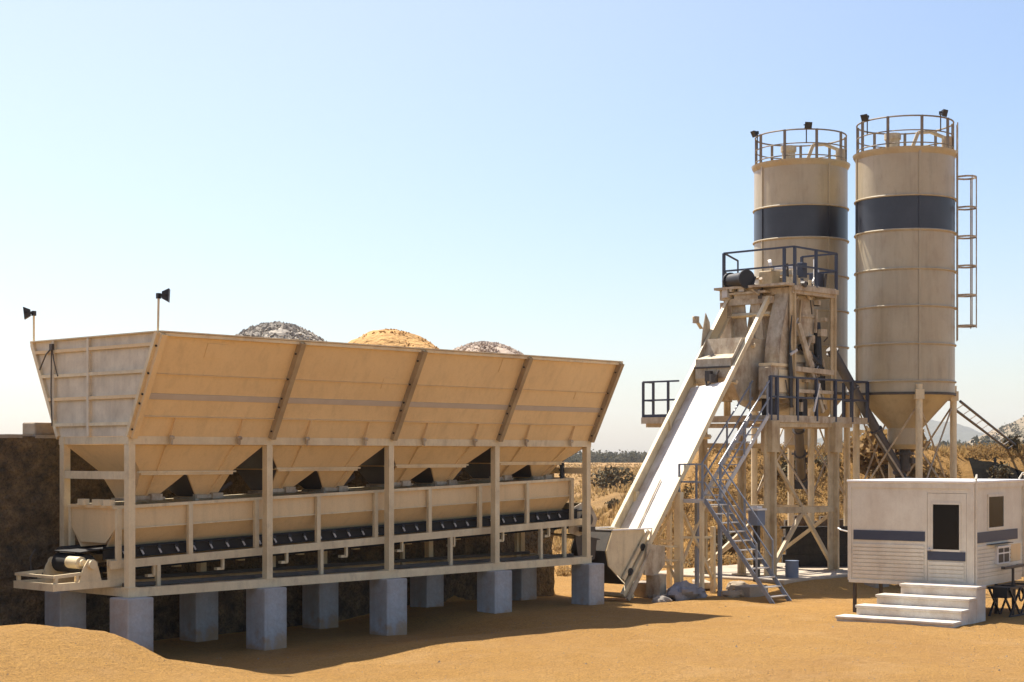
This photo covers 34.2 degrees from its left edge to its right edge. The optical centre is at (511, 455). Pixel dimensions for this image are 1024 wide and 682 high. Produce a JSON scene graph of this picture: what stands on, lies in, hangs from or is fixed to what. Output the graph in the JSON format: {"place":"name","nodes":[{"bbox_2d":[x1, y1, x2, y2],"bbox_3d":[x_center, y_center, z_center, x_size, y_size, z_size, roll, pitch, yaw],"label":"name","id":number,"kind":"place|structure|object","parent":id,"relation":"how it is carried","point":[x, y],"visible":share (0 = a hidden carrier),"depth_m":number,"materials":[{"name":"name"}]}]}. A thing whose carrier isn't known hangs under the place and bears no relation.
{"place":"outdoors","nodes":[
{"label":"outdoors","id":0,"kind":"place"},
{"bbox_2d":[0,448,1023,681],"bbox_3d":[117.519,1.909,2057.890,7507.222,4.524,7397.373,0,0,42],"label":"ground","id":1,"kind":"structure","parent":0,"point":[39,653],"depth_m":31.99,"materials":[{"name":"brown sand"}]},
{"bbox_2d":[45,591,85,628],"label":"concrete pier","id":2,"kind":"structure","parent":1,"relation":"on","point":[65,608],"depth_m":33.44,"materials":[{"name":"grey concrete"}]},
{"bbox_2d":[110,597,152,651],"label":"concrete pier","id":3,"kind":"structure","parent":1,"relation":"on","point":[131,619],"depth_m":31.90,"materials":[{"name":"grey concrete"}]},
{"bbox_2d":[180,582,217,641],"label":"concrete pier","id":4,"kind":"structure","parent":1,"relation":"on","point":[198,617],"depth_m":35.89,"materials":[{"name":"grey concrete"}]},
{"bbox_2d":[246,587,286,650],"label":"concrete pier","id":5,"kind":"structure","parent":1,"relation":"on","point":[266,618],"depth_m":34.34,"materials":[{"name":"grey concrete"}]},
{"bbox_2d":[0,434,554,640],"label":"retaining wall","id":6,"kind":"structure","parent":1,"relation":"on","point":[29,493],"depth_m":35.02,"materials":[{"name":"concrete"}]},
{"bbox_2d":[23,422,54,434],"bbox_3d":[-9.597,-0.550,34.465,0.454,0.263,1.003,0,0,40],"label":"stone block","id":7,"kind":"object","parent":6,"relation":"on","point":[39,428],"depth_m":34.09,"materials":[{"name":"beige stone"}]},
{"bbox_2d":[302,573,337,628],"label":"concrete pier","id":8,"kind":"structure","parent":1,"relation":"on","point":[320,606],"depth_m":38.44,"materials":[{"name":"grey concrete"}]},
{"bbox_2d":[370,578,406,635],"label":"concrete pier","id":9,"kind":"structure","parent":1,"relation":"on","point":[388,606],"depth_m":36.89,"materials":[{"name":"grey concrete"}]},
{"bbox_2d":[23,288,624,597],"bbox_3d":[-3.653,-0.209,37.862,4.716,5.892,14.236,0,0,42],"label":"aggregate bin","id":10,"kind":"object","parent":9,"relation":"on","point":[145,416],"visible":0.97,"depth_m":35.12,"materials":[{"name":"beige metal"}]},
{"bbox_2d":[235,321,326,340],"bbox_3d":[-5.266,-2.419,37.035,3.828,1.185,3.291,0,0,42],"label":"gravel heap","id":11,"kind":"object","parent":10,"relation":"in","point":[279,329],"visible":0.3,"depth_m":36.39,"materials":[{"name":"grey gravel"}]},
{"bbox_2d":[14,477,599,591],"bbox_3d":[-3.616,1.728,37.884,1.713,2.343,16.443,0,0,42],"label":"weigh conveyor","id":12,"kind":"object","parent":10,"relation":"hanging from","point":[171,532],"visible":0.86,"depth_m":35.98,"materials":[{"name":"beige metal"}]},
{"bbox_2d":[348,328,438,348],"bbox_3d":[-2.890,-2.489,39.724,3.941,1.106,3.323,0,0,42],"label":"sand heap","id":13,"kind":"object","parent":10,"relation":"in","point":[391,337],"visible":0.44,"depth_m":39.00,"materials":[{"name":"yellow sand"}]},
{"bbox_2d":[453,341,523,354],"bbox_3d":[-0.733,-2.372,42.097,3.863,1.078,3.355,0,0,42],"label":"gravel heap","id":14,"kind":"object","parent":10,"relation":"in","point":[487,346],"visible":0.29,"depth_m":41.51,"materials":[{"name":"grey gravel"}]},
{"bbox_2d":[410,566,443,607],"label":"concrete pier","id":15,"kind":"structure","parent":1,"relation":"on","point":[427,591],"depth_m":41.01,"materials":[{"name":"grey concrete"}]},
{"bbox_2d":[477,570,511,613],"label":"concrete pier","id":16,"kind":"structure","parent":1,"relation":"on","point":[494,592],"depth_m":39.46,"materials":[{"name":"grey concrete"}]},
{"bbox_2d":[4,596,1023,681],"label":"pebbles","id":17,"kind":"object","parent":1,"relation":"on","point":[657,645],"visible":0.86,"depth_m":31.90,"materials":[{"name":"brown stone"}]},
{"bbox_2d":[505,560,536,599],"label":"concrete pier","id":18,"kind":"structure","parent":1,"relation":"on","point":[524,583],"depth_m":43.53,"materials":[{"name":"grey concrete"}]},
{"bbox_2d":[571,563,603,604],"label":"concrete pier","id":19,"kind":"structure","parent":1,"relation":"on","point":[587,584],"depth_m":42.01,"materials":[{"name":"grey concrete"}]},
{"bbox_2d":[591,466,614,489],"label":"shrub","id":20,"kind":"object","parent":1,"relation":"on","point":[601,483],"visible":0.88,"depth_m":140.06,"materials":[{"name":"green plant"}]},
{"bbox_2d":[564,449,647,462],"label":"wood","id":21,"kind":"object","parent":1,"relation":"on","point":[616,457],"visible":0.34,"depth_m":656.60,"materials":[{"name":"green plant"}]},
{"bbox_2d":[604,498,619,508],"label":"shrub","id":22,"kind":"object","parent":1,"relation":"on","point":[613,501],"visible":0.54,"depth_m":95.03,"materials":[{"name":"green plant"}]},
{"bbox_2d":[602,465,635,488],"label":"shrub","id":23,"kind":"object","parent":1,"relation":"on","point":[617,479],"visible":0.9,"depth_m":140.02,"materials":[{"name":"green plant"}]},
{"bbox_2d":[628,580,652,597],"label":"concrete block","id":24,"kind":"structure","parent":1,"relation":"on","point":[640,590],"depth_m":45.48,"materials":[{"name":"beige concrete"}]},
{"bbox_2d":[652,595,671,602],"bbox_3d":[3.877,3.844,43.545,0.484,0.362,0.616,0,0,42],"label":"rock","id":25,"kind":"object","parent":1,"relation":"on","point":[658,598],"visible":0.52,"depth_m":43.45,"materials":[{"name":"stone"}]},
{"bbox_2d":[666,580,698,600],"bbox_3d":[4.556,3.669,44.496,0.703,0.660,1.202,0,0,42],"label":"rock","id":26,"kind":"object","parent":1,"relation":"on","point":[682,590],"visible":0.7,"depth_m":44.29,"materials":[{"name":"grey stone"}]},
{"bbox_2d":[604,296,773,600],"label":"skip track","id":27,"kind":"structure","parent":1,"relation":"on","point":[653,494],"depth_m":46.62,"materials":[{"name":"beige metal"}]},
{"bbox_2d":[570,526,651,583],"bbox_3d":[2.651,2.683,44.635,1.540,1.484,1.916,0,0,42],"label":"skip bucket","id":28,"kind":"object","parent":27,"relation":"on","point":[618,551],"visible":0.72,"depth_m":44.01,"materials":[{"name":"beige paint"}]},
{"bbox_2d":[692,579,709,588],"bbox_3d":[5.456,3.683,47.636,0.401,0.183,1.204,0,0,-3],"label":"broken slab","id":29,"kind":"object","parent":1,"relation":"on","point":[706,584],"depth_m":47.04,"materials":[{"name":"concrete"}]},
{"bbox_2d":[695,587,707,598],"bbox_3d":[5.048,3.787,44.970,0.500,0.462,0.536,0,0,-2],"label":"rock","id":30,"kind":"object","parent":1,"relation":"on","point":[702,593],"visible":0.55,"depth_m":44.84,"materials":[{"name":"grey stone"}]},
{"bbox_2d":[708,529,736,551],"bbox_3d":[7.708,3.158,60.805,1.506,1.060,1.482,0,0,-19],"label":"shrub","id":31,"kind":"object","parent":1,"relation":"on","point":[725,540],"visible":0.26,"depth_m":60.44,"materials":[{"name":"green plant"}]},
{"bbox_2d":[722,589,739,597],"bbox_3d":[5.953,3.813,45.184,0.494,0.343,0.479,0,0,5],"label":"rock","id":32,"kind":"object","parent":1,"relation":"on","point":[731,593],"visible":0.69,"depth_m":45.03,"materials":[{"name":"grey stone"}]},
{"bbox_2d":[678,380,791,603],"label":"metal stairs","id":33,"kind":"structure","parent":1,"relation":"on","point":[702,501],"depth_m":45.49,"materials":[{"name":"metal"}]},
{"bbox_2d":[726,581,748,590],"bbox_3d":[6.296,3.707,46.660,0.669,0.375,0.911,0,0,42],"label":"rock","id":34,"kind":"object","parent":1,"relation":"on","point":[731,585],"visible":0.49,"depth_m":46.49,"materials":[{"name":"beige stone"}]},
{"bbox_2d":[739,590,744,596],"bbox_3d":[6.253,3.800,45.528,0.433,0.278,0.662,0,0,42],"label":"rock","id":35,"kind":"object","parent":1,"relation":"on","point":[741,593],"visible":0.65,"depth_m":45.35,"materials":[{"name":"grey stone"}]},
{"bbox_2d":[735,584,767,596],"bbox_3d":[6.599,3.827,45.775,0.505,0.501,0.904,0,0,42],"label":"concrete block","id":36,"kind":"object","parent":1,"relation":"on","point":[752,590],"depth_m":45.47,"materials":[{"name":"grey concrete"}]},
{"bbox_2d":[658,562,847,584],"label":"concrete slab","id":37,"kind":"structure","parent":1,"relation":"on","point":[809,573],"depth_m":48.84,"materials":[{"name":"grey concrete"}]},
{"bbox_2d":[641,245,868,577],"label":"mixing tower","id":38,"kind":"structure","parent":37,"relation":"on","point":[784,356],"depth_m":49.12,"materials":[{"name":"metal"}]},
{"bbox_2d":[785,560,798,577],"bbox_3d":[8.036,3.284,47.713,0.400,0.542,0.400,0,0,42],"label":"blue drum","id":39,"kind":"object","parent":37,"relation":"on","point":[791,568],"visible":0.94,"depth_m":47.56,"materials":[{"name":"paint"}]},
{"bbox_2d":[746,506,766,581],"bbox_3d":[6.942,2.546,47.156,0.382,2.234,0.463,0,0,42],"label":"switch box","id":40,"kind":"object","parent":1,"relation":"on","point":[759,511],"visible":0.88,"depth_m":47.08,"materials":[{"name":"grey metal"}]},
{"bbox_2d":[552,440,1023,575],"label":"dry grass","id":41,"kind":"structure","parent":1,"relation":"on","point":[627,486],"depth_m":65.48,"materials":[{"name":"plant"}]},
{"bbox_2d":[777,460,807,478],"bbox_3d":[10.671,0.569,64.031,1.454,0.976,1.331,0,0,42],"label":"shrub","id":42,"kind":"object","parent":1,"relation":"on","point":[784,465],"visible":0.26,"depth_m":64.03,"materials":[{"name":"green plant"}]},
{"bbox_2d":[750,122,849,553],"bbox_3d":[9.574,-3.265,55.120,3.240,14.931,3.240,0,0,42],"label":"cement silo","id":43,"kind":"object","parent":1,"relation":"on","point":[801,201],"visible":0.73,"depth_m":53.93,"materials":[{"name":"beige paint"}]},
{"bbox_2d":[792,429,807,488],"bbox_3d":[9.226,-0.284,53.402,0.468,2.785,4.119,0,0,13],"label":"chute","id":44,"kind":"object","parent":43,"relation":"attached to","point":[799,453],"visible":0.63,"depth_m":53.71,"materials":[{"name":"grey metal"}]},
{"bbox_2d":[783,515,843,536],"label":"stone wall","id":45,"kind":"structure","parent":1,"relation":"on","point":[824,523],"depth_m":60.49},
{"bbox_2d":[780,526,847,566],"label":"block wall","id":46,"kind":"structure","parent":1,"relation":"on","point":[805,551],"depth_m":52.19,"materials":[{"name":"grey concrete"}]},
{"bbox_2d":[814,454,841,470],"bbox_3d":[12.239,0.306,64.534,1.196,0.807,1.014,0,0,-29],"label":"shrub","id":47,"kind":"object","parent":1,"relation":"on","point":[819,461],"visible":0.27,"depth_m":64.48,"materials":[{"name":"green plant"}]},
{"bbox_2d":[652,440,1023,567],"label":"dark scrub","id":48,"kind":"object","parent":1,"relation":"on","point":[688,487],"visible":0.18,"depth_m":64.66,"materials":[{"name":"green plant"}]},
{"bbox_2d":[864,583,888,587],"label":"concrete block","id":49,"kind":"structure","parent":1,"relation":"on","point":[874,585],"depth_m":48.26,"materials":[{"name":"grey concrete"}]},
{"bbox_2d":[850,426,930,469],"bbox_3d":[14.446,-0.464,64.598,3.338,2.094,2.761,0,0,26],"label":"shrub","id":50,"kind":"object","parent":1,"relation":"on","point":[866,448],"visible":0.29,"depth_m":64.36,"materials":[{"name":"brown plant"}]},
{"bbox_2d":[835,582,985,627],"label":"cabin steps","id":51,"kind":"structure","parent":1,"relation":"on","point":[937,605],"depth_m":38.41,"materials":[{"name":"concrete"}]},
{"bbox_2d":[853,109,976,479],"bbox_3d":[12.520,-3.219,52.380,3.546,14.837,3.240,0,0,42],"label":"cement silo","id":52,"kind":"object","parent":1,"relation":"on","point":[905,270],"visible":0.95,"depth_m":51.26,"materials":[{"name":"beige paint"}]},
{"bbox_2d":[826,347,910,477],"bbox_3d":[11.155,-1.203,51.927,3.331,4.378,0.433,0,0,-30],"label":"screw conveyor","id":53,"kind":"object","parent":52,"relation":"attached to","point":[845,374],"visible":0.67,"depth_m":51.82,"materials":[{"name":"grey metal"}]},
{"bbox_2d":[838,472,1023,614],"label":"site cabin","id":54,"kind":"object","parent":1,"relation":"on","point":[944,531],"visible":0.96,"depth_m":40.01,"materials":[{"name":"metal"}]},
{"bbox_2d":[927,493,966,583],"bbox_3d":[10.291,1.965,39.366,0.954,2.134,0.118,0,0,36],"label":"door","id":55,"kind":"structure","parent":54,"relation":"in","point":[946,512],"depth_m":39.37,"materials":[{"name":"paint"}]},
{"bbox_2d":[987,494,1004,529],"bbox_3d":[11.719,1.360,40.236,0.028,0.862,1.153,0,0,35],"label":"window","id":56,"kind":"structure","parent":54,"relation":"in","point":[995,502],"depth_m":40.21,"materials":[{"name":"glass"}]},
{"bbox_2d":[843,435,1023,448],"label":"hillside wood","id":57,"kind":"object","parent":1,"relation":"on","point":[976,440],"depth_m":574.00,"materials":[{"name":"plant"}]},
{"bbox_2d":[957,400,1015,449],"bbox_3d":[17.293,-0.888,60.035,0.350,1.732,16.509,0,0,23],"label":"inclined ladder","id":58,"kind":"object","parent":1,"relation":"on","point":[985,421],"visible":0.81,"depth_m":58.09,"materials":[{"name":"grey metal"}]},
{"bbox_2d":[968,457,1023,478],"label":"tarpaulin","id":59,"kind":"object","parent":1,"relation":"on","point":[979,468],"visible":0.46,"depth_m":64.37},
{"bbox_2d":[994,457,997,469],"bbox_3d":[18.747,0.485,64.392,0.183,0.831,0.194,0,0,42],"label":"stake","id":60,"kind":"object","parent":1,"relation":"on","point":[995,462],"visible":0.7,"depth_m":64.35,"materials":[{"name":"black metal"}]},
{"bbox_2d":[986,461,1013,478],"bbox_3d":[18.682,0.641,64.000,1.212,0.883,1.167,0,0,-24],"label":"shrub","id":61,"kind":"object","parent":1,"relation":"on","point":[999,472],"visible":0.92,"depth_m":63.70,"materials":[{"name":"green plant"}]},
{"bbox_2d":[987,582,1023,616],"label":"folding stand","id":62,"kind":"object","parent":1,"relation":"on","point":[1005,591],"visible":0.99,"depth_m":39.99,"materials":[{"name":"black metal"}]},
{"bbox_2d":[1002,434,1021,448],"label":"shrub","id":63,"kind":"object","parent":1,"relation":"on","point":[1014,440],"visible":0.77,"depth_m":65.75,"materials":[{"name":"green plant"}]},
{"bbox_2d":[0,0,1023,453],"label":"sky","id":64,"kind":"structure","parent":0,"point":[555,178],"materials":[{"name":"blue"}]},
{"bbox_2d":[817,420,983,447],"bbox_3d":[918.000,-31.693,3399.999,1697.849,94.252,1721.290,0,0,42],"label":"blue hill","id":65,"kind":"structure","parent":0,"point":[965,433],"depth_m":3151.08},
{"bbox_2d":[967,417,1023,444],"bbox_3d":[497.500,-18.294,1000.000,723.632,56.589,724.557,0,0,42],"label":"rocky hill","id":66,"kind":"structure","parent":0,"point":[1021,425],"depth_m":988.50,"materials":[{"name":"beige stone"}]},
{"bbox_2d":[980,415,1023,442],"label":"hill scrub","id":67,"kind":"object","parent":66,"relation":"on","point":[1001,429],"visible":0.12,"depth_m":938.85,"materials":[{"name":"plant"}]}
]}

